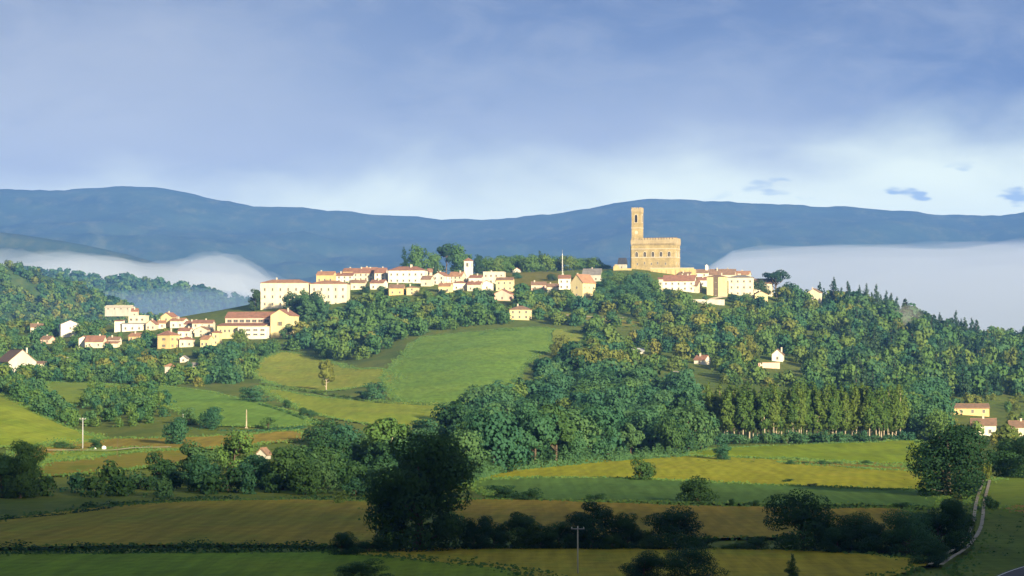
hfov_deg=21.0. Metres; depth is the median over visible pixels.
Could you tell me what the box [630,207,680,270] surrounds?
castle
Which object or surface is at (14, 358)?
farmhouse
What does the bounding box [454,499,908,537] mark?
field
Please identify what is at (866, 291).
conifer tree
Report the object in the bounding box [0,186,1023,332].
mountains
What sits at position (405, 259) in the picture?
conifer tree
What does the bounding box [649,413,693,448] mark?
broadleaf tree
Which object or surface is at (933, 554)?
shrub
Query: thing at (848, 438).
shrub
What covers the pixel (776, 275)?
pine tree
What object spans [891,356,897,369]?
conifer tree
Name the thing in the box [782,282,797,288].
broadleaf tree
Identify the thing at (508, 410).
broadleaf tree
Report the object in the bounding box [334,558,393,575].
shrub
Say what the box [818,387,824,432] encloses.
poplar tree
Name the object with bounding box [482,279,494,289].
town house
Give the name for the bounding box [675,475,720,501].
broadleaf tree
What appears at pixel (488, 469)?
hedge
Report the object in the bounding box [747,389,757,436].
poplar tree
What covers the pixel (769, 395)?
poplar tree
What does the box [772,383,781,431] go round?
poplar tree
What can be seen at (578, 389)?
broadleaf tree
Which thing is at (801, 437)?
shrub
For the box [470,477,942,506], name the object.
field
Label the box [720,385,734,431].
poplar tree
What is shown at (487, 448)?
broadleaf tree
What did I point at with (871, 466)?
field
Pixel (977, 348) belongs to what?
conifer tree
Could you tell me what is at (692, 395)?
broadleaf tree
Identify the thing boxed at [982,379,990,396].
conifer tree
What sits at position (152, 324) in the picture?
village house
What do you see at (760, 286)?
broadleaf tree
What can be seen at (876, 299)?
conifer tree
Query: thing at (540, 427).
broadleaf tree
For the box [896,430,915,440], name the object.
shrub
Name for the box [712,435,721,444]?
shrub
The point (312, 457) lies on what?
broadleaf tree
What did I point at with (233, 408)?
field
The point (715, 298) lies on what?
path
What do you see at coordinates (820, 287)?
conifer tree
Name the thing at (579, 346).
broadleaf tree
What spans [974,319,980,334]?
conifer tree
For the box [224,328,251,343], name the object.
broadleaf tree
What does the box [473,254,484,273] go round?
broadleaf tree
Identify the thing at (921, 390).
broadleaf tree
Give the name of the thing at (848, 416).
poplar tree
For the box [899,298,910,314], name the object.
conifer tree
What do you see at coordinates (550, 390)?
broadleaf tree
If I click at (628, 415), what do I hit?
broadleaf tree
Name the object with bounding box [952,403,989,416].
long barn
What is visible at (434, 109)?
sky
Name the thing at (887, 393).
poplar tree
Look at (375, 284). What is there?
town house
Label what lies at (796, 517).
broadleaf tree
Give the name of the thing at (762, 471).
field
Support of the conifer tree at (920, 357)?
on the ground at (110, 429)
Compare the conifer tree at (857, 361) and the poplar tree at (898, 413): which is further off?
the conifer tree at (857, 361)
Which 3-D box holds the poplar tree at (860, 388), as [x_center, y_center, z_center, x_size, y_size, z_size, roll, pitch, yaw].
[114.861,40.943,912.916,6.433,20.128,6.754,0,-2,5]
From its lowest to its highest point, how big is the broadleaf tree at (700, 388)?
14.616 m
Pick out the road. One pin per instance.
(1019, 571)
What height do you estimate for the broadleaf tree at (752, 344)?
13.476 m
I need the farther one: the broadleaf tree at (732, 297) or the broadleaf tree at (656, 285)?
the broadleaf tree at (732, 297)
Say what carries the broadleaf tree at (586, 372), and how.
on the ground at (110, 429)
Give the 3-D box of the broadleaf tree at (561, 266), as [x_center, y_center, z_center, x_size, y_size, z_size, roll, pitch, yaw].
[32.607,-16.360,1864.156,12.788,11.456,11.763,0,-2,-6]
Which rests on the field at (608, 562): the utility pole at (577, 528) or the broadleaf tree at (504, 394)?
the utility pole at (577, 528)
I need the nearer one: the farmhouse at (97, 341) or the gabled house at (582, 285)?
the farmhouse at (97, 341)
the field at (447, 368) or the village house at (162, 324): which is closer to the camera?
the field at (447, 368)
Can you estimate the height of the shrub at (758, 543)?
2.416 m
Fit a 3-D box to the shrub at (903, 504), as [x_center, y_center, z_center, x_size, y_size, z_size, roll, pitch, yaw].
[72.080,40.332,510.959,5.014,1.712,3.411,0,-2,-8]
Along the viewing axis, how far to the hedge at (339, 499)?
531.40 m
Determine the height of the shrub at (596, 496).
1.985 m
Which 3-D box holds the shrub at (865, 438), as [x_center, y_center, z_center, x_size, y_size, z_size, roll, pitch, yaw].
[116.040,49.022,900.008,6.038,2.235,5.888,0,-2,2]
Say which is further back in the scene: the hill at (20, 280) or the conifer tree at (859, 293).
the hill at (20, 280)
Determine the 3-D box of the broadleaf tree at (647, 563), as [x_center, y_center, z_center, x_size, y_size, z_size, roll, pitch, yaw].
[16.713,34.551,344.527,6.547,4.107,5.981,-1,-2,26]
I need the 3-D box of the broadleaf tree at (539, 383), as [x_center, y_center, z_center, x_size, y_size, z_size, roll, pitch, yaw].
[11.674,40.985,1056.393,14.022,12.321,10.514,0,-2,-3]
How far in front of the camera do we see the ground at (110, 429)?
1115.30 m
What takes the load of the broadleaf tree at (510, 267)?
on the ground at (110, 429)
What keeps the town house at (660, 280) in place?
on the ground at (110, 429)
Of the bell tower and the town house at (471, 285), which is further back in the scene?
the bell tower
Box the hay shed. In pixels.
[256,447,271,458]
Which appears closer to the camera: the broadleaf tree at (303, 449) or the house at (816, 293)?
the broadleaf tree at (303, 449)
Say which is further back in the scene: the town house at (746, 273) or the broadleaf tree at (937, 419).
the town house at (746, 273)
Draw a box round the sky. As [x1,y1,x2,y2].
[0,0,1023,219]
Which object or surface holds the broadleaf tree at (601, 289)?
on the ground at (110, 429)
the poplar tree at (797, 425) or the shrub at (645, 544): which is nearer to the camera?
the shrub at (645, 544)
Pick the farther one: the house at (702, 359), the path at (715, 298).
the path at (715, 298)
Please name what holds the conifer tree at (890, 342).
on the ground at (110, 429)
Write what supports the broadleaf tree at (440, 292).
on the ground at (110, 429)
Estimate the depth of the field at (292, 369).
1293.30 m
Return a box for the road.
[997,566,1023,575]
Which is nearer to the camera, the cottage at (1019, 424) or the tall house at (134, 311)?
the cottage at (1019, 424)
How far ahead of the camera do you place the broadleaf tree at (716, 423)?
852.87 m
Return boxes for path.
[698,296,726,302]
[929,480,983,563]
[939,480,990,564]
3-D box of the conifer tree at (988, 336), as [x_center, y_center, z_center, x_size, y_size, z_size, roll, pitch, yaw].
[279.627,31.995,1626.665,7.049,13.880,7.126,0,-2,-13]
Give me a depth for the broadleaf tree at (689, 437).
820.82 m
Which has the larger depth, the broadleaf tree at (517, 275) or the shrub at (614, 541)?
the broadleaf tree at (517, 275)
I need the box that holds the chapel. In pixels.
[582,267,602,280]
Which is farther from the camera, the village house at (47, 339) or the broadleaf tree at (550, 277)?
the broadleaf tree at (550, 277)
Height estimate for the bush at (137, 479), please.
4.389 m
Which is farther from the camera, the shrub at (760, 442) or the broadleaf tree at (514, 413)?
the shrub at (760, 442)
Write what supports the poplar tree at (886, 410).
on the ground at (110, 429)
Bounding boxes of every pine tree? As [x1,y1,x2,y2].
[436,243,456,273]
[762,270,791,297]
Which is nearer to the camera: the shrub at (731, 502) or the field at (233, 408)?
the shrub at (731, 502)
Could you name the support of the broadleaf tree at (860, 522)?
on the ground at (110, 429)
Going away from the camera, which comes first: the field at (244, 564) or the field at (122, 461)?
the field at (244, 564)
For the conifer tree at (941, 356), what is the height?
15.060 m
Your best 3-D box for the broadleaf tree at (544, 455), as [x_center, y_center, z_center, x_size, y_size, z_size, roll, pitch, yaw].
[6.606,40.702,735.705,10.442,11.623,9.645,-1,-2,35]
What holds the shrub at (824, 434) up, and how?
on the ground at (110, 429)
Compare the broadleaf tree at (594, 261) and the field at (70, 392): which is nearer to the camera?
the field at (70, 392)
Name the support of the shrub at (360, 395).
on the ground at (110, 429)
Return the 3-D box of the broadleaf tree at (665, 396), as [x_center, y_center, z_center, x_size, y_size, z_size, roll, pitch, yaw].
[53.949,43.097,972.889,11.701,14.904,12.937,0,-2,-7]
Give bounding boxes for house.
[30,322,43,332]
[40,335,55,343]
[58,320,78,337]
[105,305,133,315]
[107,335,121,344]
[128,331,140,340]
[131,307,138,314]
[145,319,158,329]
[157,319,165,328]
[157,328,179,348]
[160,311,178,326]
[169,317,188,327]
[177,326,193,337]
[178,334,195,346]
[183,319,196,326]
[192,319,215,332]
[194,325,211,336]
[199,334,213,346]
[211,330,222,345]
[316,270,336,281]
[336,271,354,281]
[342,267,353,272]
[350,278,366,289]
[353,267,374,280]
[369,278,387,289]
[374,267,387,279]
[388,283,405,295]
[406,284,419,294]
[420,274,434,285]
[427,268,437,275]
[432,271,451,284]
[438,282,453,292]
[449,270,466,282]
[453,279,466,289]
[467,280,482,290]
[468,274,482,281]
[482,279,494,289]
[483,270,505,283]
[494,288,513,300]
[496,276,514,290]
[509,304,532,319]
[531,280,546,289]
[547,282,558,291]
[558,274,570,289]
[570,273,595,297]
[657,277,663,289]
[663,274,696,292]
[678,271,691,274]
[693,280,701,292]
[693,353,710,364]
[697,276,706,286]
[709,268,736,280]
[736,270,750,275]
[754,277,772,296]
[754,290,767,301]
[771,347,784,361]
[808,287,822,303]
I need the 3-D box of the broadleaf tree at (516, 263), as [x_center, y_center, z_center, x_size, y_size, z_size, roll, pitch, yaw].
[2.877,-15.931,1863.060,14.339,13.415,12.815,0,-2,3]
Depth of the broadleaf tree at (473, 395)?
948.70 m
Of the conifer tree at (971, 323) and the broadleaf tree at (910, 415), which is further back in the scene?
the conifer tree at (971, 323)
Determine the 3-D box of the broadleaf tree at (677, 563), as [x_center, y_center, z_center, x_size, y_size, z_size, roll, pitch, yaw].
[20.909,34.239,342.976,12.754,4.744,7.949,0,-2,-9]
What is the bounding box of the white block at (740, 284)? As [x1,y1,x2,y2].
[728,273,753,297]
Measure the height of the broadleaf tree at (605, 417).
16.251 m
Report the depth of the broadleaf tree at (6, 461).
554.32 m
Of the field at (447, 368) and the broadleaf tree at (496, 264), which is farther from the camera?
the broadleaf tree at (496, 264)
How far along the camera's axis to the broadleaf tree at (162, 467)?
593.21 m
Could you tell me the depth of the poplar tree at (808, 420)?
909.36 m
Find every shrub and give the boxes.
[50,441,81,448]
[88,439,101,447]
[180,407,201,424]
[238,385,273,401]
[259,417,277,429]
[281,399,291,407]
[297,407,318,417]
[327,531,361,554]
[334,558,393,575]
[352,536,397,552]
[355,391,367,398]
[458,517,492,548]
[471,515,511,548]
[484,485,518,498]
[513,487,543,499]
[527,533,560,548]
[563,526,590,548]
[582,493,607,500]
[599,533,630,548]
[637,531,667,548]
[685,537,719,549]
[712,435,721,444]
[717,432,730,443]
[719,435,734,443]
[719,541,748,549]
[723,434,748,443]
[728,434,739,443]
[729,498,737,505]
[739,436,751,443]
[742,536,779,549]
[745,500,761,505]
[751,434,760,443]
[753,434,763,443]
[759,432,772,443]
[768,434,780,443]
[778,434,794,443]
[785,428,796,442]
[785,460,798,464]
[791,433,810,443]
[800,432,812,441]
[808,433,821,442]
[812,460,833,464]
[817,524,863,552]
[818,430,829,442]
[818,436,836,442]
[830,431,846,442]
[836,433,856,441]
[845,522,904,555]
[853,430,870,441]
[858,509,941,556]
[860,435,876,441]
[881,434,893,440]
[891,502,916,510]
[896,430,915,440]
[901,497,973,553]
[907,539,951,567]
[940,500,976,540]
[981,462,995,479]
[981,495,1000,509]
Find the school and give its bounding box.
[216,308,298,338]
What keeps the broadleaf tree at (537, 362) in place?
on the ground at (110, 429)
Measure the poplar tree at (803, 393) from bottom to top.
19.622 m
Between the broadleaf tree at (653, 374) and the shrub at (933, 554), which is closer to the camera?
the shrub at (933, 554)
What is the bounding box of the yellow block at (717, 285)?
[707,273,727,297]
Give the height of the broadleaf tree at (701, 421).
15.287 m
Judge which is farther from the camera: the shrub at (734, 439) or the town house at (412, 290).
the town house at (412, 290)
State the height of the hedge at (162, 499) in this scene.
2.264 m
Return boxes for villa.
[114,315,148,331]
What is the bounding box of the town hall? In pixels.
[387,265,427,282]
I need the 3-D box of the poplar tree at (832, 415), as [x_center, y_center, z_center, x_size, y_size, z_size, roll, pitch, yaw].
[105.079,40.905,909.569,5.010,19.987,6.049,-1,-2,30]
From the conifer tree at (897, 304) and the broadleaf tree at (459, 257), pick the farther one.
the broadleaf tree at (459, 257)
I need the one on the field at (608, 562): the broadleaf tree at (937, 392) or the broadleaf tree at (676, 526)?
the broadleaf tree at (676, 526)
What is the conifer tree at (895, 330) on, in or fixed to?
on the ground at (110, 429)
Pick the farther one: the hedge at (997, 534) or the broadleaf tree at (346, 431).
the broadleaf tree at (346, 431)
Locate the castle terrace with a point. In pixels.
(674, 271)
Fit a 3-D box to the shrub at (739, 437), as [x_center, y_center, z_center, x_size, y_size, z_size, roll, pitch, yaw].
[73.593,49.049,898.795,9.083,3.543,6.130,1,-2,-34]
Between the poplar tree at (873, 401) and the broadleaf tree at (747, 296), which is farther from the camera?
the broadleaf tree at (747, 296)
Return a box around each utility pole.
[82,418,85,448]
[571,526,583,572]
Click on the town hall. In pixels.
(408, 274)
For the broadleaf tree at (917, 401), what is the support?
on the ground at (110, 429)
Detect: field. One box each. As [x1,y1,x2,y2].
[0,393,96,444]
[0,499,391,547]
[0,552,521,575]
[17,431,303,456]
[36,450,188,475]
[46,447,144,459]
[47,381,128,405]
[155,386,309,427]
[254,352,397,390]
[263,387,449,426]
[354,547,928,575]
[388,327,553,403]
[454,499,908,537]
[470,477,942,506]
[485,456,922,489]
[506,271,559,285]
[552,329,582,341]
[560,312,638,325]
[684,440,921,463]
[794,461,913,469]
[958,506,1023,575]
[976,477,1023,506]
[1006,505,1023,511]
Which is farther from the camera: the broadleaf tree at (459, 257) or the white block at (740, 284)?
the broadleaf tree at (459, 257)
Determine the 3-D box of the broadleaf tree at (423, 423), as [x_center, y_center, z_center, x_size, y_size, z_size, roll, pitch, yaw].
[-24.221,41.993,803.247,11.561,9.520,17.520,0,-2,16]
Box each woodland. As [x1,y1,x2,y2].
[0,260,162,324]
[0,283,1023,497]
[2,263,254,316]
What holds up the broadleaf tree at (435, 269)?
on the ground at (110, 429)
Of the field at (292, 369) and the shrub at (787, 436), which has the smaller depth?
the shrub at (787, 436)
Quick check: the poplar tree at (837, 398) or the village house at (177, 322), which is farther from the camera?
the village house at (177, 322)
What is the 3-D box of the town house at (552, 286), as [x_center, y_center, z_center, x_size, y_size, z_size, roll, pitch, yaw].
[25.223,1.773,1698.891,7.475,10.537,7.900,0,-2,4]
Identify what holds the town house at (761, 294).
on the ground at (110, 429)
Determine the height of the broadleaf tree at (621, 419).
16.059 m
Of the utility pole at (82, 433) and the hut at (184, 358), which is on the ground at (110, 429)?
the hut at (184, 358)
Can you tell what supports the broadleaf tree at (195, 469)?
on the ground at (110, 429)
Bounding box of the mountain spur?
[0,233,234,297]
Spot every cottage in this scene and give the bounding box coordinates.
[970,416,996,435]
[1007,418,1023,435]
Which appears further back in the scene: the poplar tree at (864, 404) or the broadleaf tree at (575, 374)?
the broadleaf tree at (575, 374)
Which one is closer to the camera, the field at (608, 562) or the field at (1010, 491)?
the field at (608, 562)
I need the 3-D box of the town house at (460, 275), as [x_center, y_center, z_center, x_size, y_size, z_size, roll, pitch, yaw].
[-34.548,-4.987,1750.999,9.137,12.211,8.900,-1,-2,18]
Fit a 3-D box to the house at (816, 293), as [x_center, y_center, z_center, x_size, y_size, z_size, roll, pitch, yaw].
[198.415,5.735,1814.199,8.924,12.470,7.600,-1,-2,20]
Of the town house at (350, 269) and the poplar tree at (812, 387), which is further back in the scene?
the town house at (350, 269)
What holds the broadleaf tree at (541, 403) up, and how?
on the ground at (110, 429)
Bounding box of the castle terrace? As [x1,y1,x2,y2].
[651,268,695,274]
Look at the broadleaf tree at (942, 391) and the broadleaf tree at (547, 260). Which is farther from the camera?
the broadleaf tree at (547, 260)
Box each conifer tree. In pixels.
[401,248,407,265]
[535,251,549,271]
[784,553,799,575]
[817,282,823,301]
[826,277,839,302]
[842,281,851,298]
[844,325,857,346]
[850,344,855,362]
[850,369,859,386]
[852,307,862,323]
[854,354,861,367]
[856,285,861,305]
[859,364,867,385]
[860,330,868,345]
[863,283,870,298]
[867,369,877,391]
[869,323,882,354]
[871,284,881,305]
[882,290,890,307]
[885,328,894,349]
[889,317,899,343]
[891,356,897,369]
[894,297,900,309]
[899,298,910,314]
[905,330,918,349]
[918,348,924,363]
[932,352,944,375]
[938,335,943,347]
[938,349,945,366]
[944,370,952,389]
[948,354,953,368]
[953,310,960,329]
[953,366,971,393]
[956,348,967,366]
[961,317,969,329]
[963,359,971,376]
[966,336,976,359]
[969,317,973,328]
[973,332,982,358]
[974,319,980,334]
[979,330,987,351]
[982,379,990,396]
[985,332,990,340]
[1018,349,1023,364]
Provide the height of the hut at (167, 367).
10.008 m
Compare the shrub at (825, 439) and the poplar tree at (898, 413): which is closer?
the shrub at (825, 439)
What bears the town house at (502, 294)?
on the ground at (110, 429)
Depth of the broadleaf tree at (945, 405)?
981.78 m
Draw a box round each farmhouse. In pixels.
[0,348,46,371]
[78,334,120,347]
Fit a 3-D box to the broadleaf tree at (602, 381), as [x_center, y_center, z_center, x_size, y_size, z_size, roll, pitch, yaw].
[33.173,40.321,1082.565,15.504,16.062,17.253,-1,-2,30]
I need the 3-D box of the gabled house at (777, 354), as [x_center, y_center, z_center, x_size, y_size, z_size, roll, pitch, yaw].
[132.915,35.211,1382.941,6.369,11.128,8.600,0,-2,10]
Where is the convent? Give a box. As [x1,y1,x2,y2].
[261,278,349,309]
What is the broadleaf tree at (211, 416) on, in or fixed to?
on the ground at (110, 429)
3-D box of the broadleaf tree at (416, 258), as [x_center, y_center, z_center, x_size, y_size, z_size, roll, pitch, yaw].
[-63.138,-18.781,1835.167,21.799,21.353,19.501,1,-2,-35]
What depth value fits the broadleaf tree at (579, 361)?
1166.98 m
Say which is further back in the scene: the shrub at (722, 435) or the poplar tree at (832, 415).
the poplar tree at (832, 415)
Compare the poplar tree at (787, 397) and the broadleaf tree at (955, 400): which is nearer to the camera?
the poplar tree at (787, 397)
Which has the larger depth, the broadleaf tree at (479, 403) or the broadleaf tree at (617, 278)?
the broadleaf tree at (617, 278)
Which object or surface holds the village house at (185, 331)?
on the ground at (110, 429)
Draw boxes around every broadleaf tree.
[0,439,47,497]
[0,453,22,498]
[101,319,112,327]
[144,451,178,485]
[161,417,188,443]
[172,440,219,482]
[180,454,216,490]
[197,407,224,429]
[211,428,257,470]
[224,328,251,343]
[236,454,270,487]
[248,289,260,310]
[262,447,310,489]
[272,444,299,458]
[279,323,292,338]
[280,451,316,489]
[282,291,296,308]
[285,460,323,495]
[288,297,305,318]
[289,445,319,462]
[292,459,341,493]
[295,290,308,309]
[296,294,316,321]
[302,418,342,444]
[307,431,336,452]
[308,290,320,314]
[309,444,345,472]
[313,294,331,319]
[318,359,334,390]
[324,434,358,464]
[326,423,362,444]
[351,432,368,445]
[356,285,370,293]
[360,417,411,453]
[360,431,476,551]
[360,462,392,489]
[361,382,386,400]
[364,437,389,458]
[369,441,410,465]
[374,286,388,293]
[399,244,433,269]
[399,441,422,468]
[406,417,439,441]
[407,430,434,442]
[409,428,438,437]
[416,287,428,295]
[425,251,445,271]
[430,399,469,443]
[432,261,438,274]
[436,289,447,294]
[439,243,473,271]
[446,415,487,435]
[446,429,493,472]
[454,411,483,424]
[455,288,463,294]
[455,418,506,465]
[457,384,496,408]
[463,406,534,472]
[465,394,499,409]
[471,287,481,294]
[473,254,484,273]
[478,401,500,418]
[480,256,498,271]
[480,445,507,466]
[481,380,514,392]
[483,389,514,404]
[484,288,493,296]
[484,403,516,414]
[488,390,513,402]
[489,258,504,271]
[490,386,522,401]
[494,399,514,410]
[496,255,510,272]
[496,411,520,429]
[499,256,516,272]
[500,380,528,397]
[500,511,546,548]
[504,402,542,452]
[506,391,550,411]
[507,254,520,268]
[508,411,560,461]
[512,257,534,271]
[512,272,521,278]
[518,439,547,454]
[521,253,545,271]
[521,398,538,409]
[526,379,559,393]
[526,439,552,461]
[531,357,562,380]
[531,374,558,383]
[531,384,567,404]
[532,288,544,296]
[532,403,576,460]
[535,521,575,548]
[536,363,554,379]
[538,253,556,271]
[541,372,571,392]
[543,255,560,270]
[544,274,557,280]
[548,335,569,355]
[548,408,625,459]
[553,255,567,270]
[554,372,575,391]
[555,397,579,410]
[557,429,589,459]
[559,341,577,359]
[560,255,578,270]
[561,355,592,375]
[563,371,583,381]
[563,501,622,548]
[565,258,586,269]
[565,403,585,412]
[565,408,582,414]
[567,343,589,357]
[567,389,606,408]
[568,382,602,400]
[569,391,603,401]
[570,377,600,390]
[571,344,621,366]
[572,402,601,418]
[573,366,599,380]
[574,403,620,456]
[577,371,614,392]
[578,432,608,458]
[580,385,604,394]
[581,403,627,455]
[586,256,605,268]
[586,367,623,386]
[586,424,614,458]
[592,286,605,295]
[594,358,618,367]
[595,281,602,287]
[603,270,612,276]
[603,279,617,294]
[603,292,617,303]
[603,383,641,407]
[603,399,626,413]
[604,363,623,379]
[606,380,642,399]
[606,396,631,413]
[609,272,630,290]
[610,511,643,548]
[612,283,639,298]
[617,293,640,306]
[617,359,640,376]
[618,550,668,575]
[619,422,644,455]
[620,367,652,385]
[621,271,643,293]
[621,410,633,421]
[623,376,644,390]
[624,406,659,423]
[625,400,666,416]
[629,283,650,298]
[630,408,657,450]
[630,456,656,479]
[630,545,729,575]
[633,385,659,407]
[636,271,654,288]
[637,290,661,303]
[637,359,664,387]
[637,505,713,549]
[640,421,666,450]
[649,279,664,289]
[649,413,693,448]
[651,386,685,398]
[651,389,675,404]
[653,405,693,441]
[653,416,686,454]
[658,324,695,342]
[658,398,694,415]
[660,371,682,389]
[662,288,674,297]
[663,420,702,452]
[666,370,703,396]
[667,387,688,402]
[670,366,704,389]
[672,403,713,452]
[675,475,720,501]
[680,388,713,410]
[683,404,705,409]
[683,408,721,446]
[684,385,703,394]
[690,414,721,449]
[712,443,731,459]
[726,293,737,301]
[734,334,758,356]
[740,293,754,301]
[753,279,770,294]
[762,488,844,550]
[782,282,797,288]
[813,510,901,552]
[877,397,917,435]
[882,410,919,435]
[886,371,916,389]
[893,396,924,431]
[902,383,934,399]
[903,380,939,395]
[903,393,927,408]
[903,424,997,498]
[907,403,949,439]
[914,380,936,394]
[914,394,931,400]
[917,408,956,439]
[920,394,955,425]
[921,377,955,405]
[926,376,960,402]
[985,435,1023,477]
[987,440,1023,475]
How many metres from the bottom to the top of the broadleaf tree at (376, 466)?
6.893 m
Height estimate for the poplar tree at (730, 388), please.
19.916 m
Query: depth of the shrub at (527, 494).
547.64 m
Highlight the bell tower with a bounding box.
[463,258,472,281]
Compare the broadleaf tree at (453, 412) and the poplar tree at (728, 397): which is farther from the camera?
the poplar tree at (728, 397)
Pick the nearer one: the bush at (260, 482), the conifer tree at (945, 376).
the bush at (260, 482)
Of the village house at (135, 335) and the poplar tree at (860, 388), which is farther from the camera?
the village house at (135, 335)
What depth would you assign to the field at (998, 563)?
404.56 m
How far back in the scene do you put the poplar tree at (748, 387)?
923.94 m
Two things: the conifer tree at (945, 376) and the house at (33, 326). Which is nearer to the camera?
the conifer tree at (945, 376)
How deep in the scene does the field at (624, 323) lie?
1535.62 m
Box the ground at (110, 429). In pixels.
[0,269,1023,575]
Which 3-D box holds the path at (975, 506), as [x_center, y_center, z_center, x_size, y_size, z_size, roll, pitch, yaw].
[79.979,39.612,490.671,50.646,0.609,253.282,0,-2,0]
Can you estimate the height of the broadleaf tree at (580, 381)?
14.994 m
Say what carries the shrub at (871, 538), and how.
on the ground at (110, 429)
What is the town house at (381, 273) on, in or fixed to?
on the ground at (110, 429)
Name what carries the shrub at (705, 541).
on the ground at (110, 429)
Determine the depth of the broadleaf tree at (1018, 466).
637.26 m
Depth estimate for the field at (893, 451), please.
826.02 m
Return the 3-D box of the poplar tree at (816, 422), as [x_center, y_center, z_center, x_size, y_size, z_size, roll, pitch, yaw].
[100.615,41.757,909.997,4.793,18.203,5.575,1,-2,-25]
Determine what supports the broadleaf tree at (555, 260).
on the ground at (110, 429)
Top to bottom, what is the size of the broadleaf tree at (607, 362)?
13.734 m
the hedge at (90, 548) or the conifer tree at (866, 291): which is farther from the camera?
the conifer tree at (866, 291)
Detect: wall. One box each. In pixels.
[613,264,631,269]
[693,299,724,304]
[758,363,779,368]
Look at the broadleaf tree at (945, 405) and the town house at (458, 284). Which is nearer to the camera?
the broadleaf tree at (945, 405)
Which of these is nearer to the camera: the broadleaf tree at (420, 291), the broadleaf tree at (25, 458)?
the broadleaf tree at (25, 458)
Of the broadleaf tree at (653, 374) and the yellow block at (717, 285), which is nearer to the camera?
the broadleaf tree at (653, 374)
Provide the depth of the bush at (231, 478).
575.96 m
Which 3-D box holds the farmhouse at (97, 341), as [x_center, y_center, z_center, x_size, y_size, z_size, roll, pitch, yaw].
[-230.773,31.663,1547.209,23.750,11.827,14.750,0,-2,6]
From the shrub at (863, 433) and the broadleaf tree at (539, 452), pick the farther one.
the shrub at (863, 433)
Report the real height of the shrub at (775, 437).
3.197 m
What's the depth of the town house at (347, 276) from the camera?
1766.01 m
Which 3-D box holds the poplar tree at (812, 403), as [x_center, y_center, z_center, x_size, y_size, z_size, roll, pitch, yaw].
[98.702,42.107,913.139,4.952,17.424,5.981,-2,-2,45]
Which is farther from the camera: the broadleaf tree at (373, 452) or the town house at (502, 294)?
the town house at (502, 294)
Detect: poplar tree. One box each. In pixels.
[702,379,714,415]
[710,388,719,440]
[713,380,722,431]
[719,391,729,432]
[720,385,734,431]
[728,381,733,433]
[728,384,739,433]
[732,382,738,434]
[733,386,749,434]
[735,386,743,433]
[743,388,757,437]
[744,380,753,436]
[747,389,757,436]
[754,391,762,435]
[755,383,763,434]
[756,387,771,433]
[764,385,771,433]
[767,384,780,432]
[768,382,773,432]
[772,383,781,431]
[772,389,783,433]
[779,389,786,433]
[780,387,793,430]
[785,383,800,439]
[791,382,805,433]
[792,385,807,433]
[803,382,814,431]
[808,389,816,433]
[810,380,816,432]
[811,387,823,432]
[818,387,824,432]
[820,382,832,434]
[825,382,839,433]
[828,385,843,433]
[838,386,844,432]
[839,388,853,433]
[847,381,853,434]
[848,383,863,434]
[852,382,865,439]
[858,382,873,434]
[863,386,876,435]
[871,389,883,434]
[872,386,889,435]
[880,387,890,435]
[883,383,894,434]
[889,390,903,434]
[890,384,895,434]
[896,381,909,429]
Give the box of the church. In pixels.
[696,265,708,276]
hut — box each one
[165,363,174,372]
[179,355,189,362]
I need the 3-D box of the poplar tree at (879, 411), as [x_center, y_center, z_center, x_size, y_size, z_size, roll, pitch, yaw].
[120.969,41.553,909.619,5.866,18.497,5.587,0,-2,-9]
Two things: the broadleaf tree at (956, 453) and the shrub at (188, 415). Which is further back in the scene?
the shrub at (188, 415)
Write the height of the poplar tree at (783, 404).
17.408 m
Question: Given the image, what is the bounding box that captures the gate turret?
[617,258,627,267]
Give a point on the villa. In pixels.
(137, 322)
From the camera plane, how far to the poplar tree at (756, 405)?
913.19 m
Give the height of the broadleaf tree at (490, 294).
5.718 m
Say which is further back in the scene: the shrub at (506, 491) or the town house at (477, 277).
the town house at (477, 277)
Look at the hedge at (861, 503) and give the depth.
513.03 m
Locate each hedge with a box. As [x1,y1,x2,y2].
[0,506,110,519]
[0,537,374,553]
[70,493,366,509]
[186,425,306,431]
[259,383,448,405]
[259,402,306,419]
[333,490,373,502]
[467,443,690,484]
[478,329,519,335]
[832,501,930,509]
[989,514,1004,555]
[1004,516,1023,557]
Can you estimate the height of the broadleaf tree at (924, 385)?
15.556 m
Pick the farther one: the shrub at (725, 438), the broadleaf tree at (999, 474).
the shrub at (725, 438)
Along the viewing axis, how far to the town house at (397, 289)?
1681.30 m
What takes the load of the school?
on the ground at (110, 429)
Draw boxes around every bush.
[47,390,59,399]
[55,411,77,425]
[116,477,136,493]
[126,469,144,488]
[138,475,158,490]
[206,466,248,492]
[257,475,278,489]
[341,477,365,495]
[348,443,371,462]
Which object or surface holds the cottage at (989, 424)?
on the ground at (110, 429)
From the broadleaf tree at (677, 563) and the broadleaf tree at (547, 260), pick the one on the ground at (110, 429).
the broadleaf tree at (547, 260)
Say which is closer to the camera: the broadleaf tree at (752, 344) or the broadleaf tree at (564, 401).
the broadleaf tree at (564, 401)
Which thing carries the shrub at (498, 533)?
on the field at (608, 562)
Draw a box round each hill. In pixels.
[0,268,140,322]
[45,273,244,307]
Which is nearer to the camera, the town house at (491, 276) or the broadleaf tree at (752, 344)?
the broadleaf tree at (752, 344)
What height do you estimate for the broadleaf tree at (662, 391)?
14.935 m
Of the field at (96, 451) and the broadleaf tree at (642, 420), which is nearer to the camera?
the field at (96, 451)
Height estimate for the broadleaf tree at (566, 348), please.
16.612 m
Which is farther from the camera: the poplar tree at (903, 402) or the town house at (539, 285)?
the town house at (539, 285)
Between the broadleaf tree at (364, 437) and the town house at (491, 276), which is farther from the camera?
the town house at (491, 276)

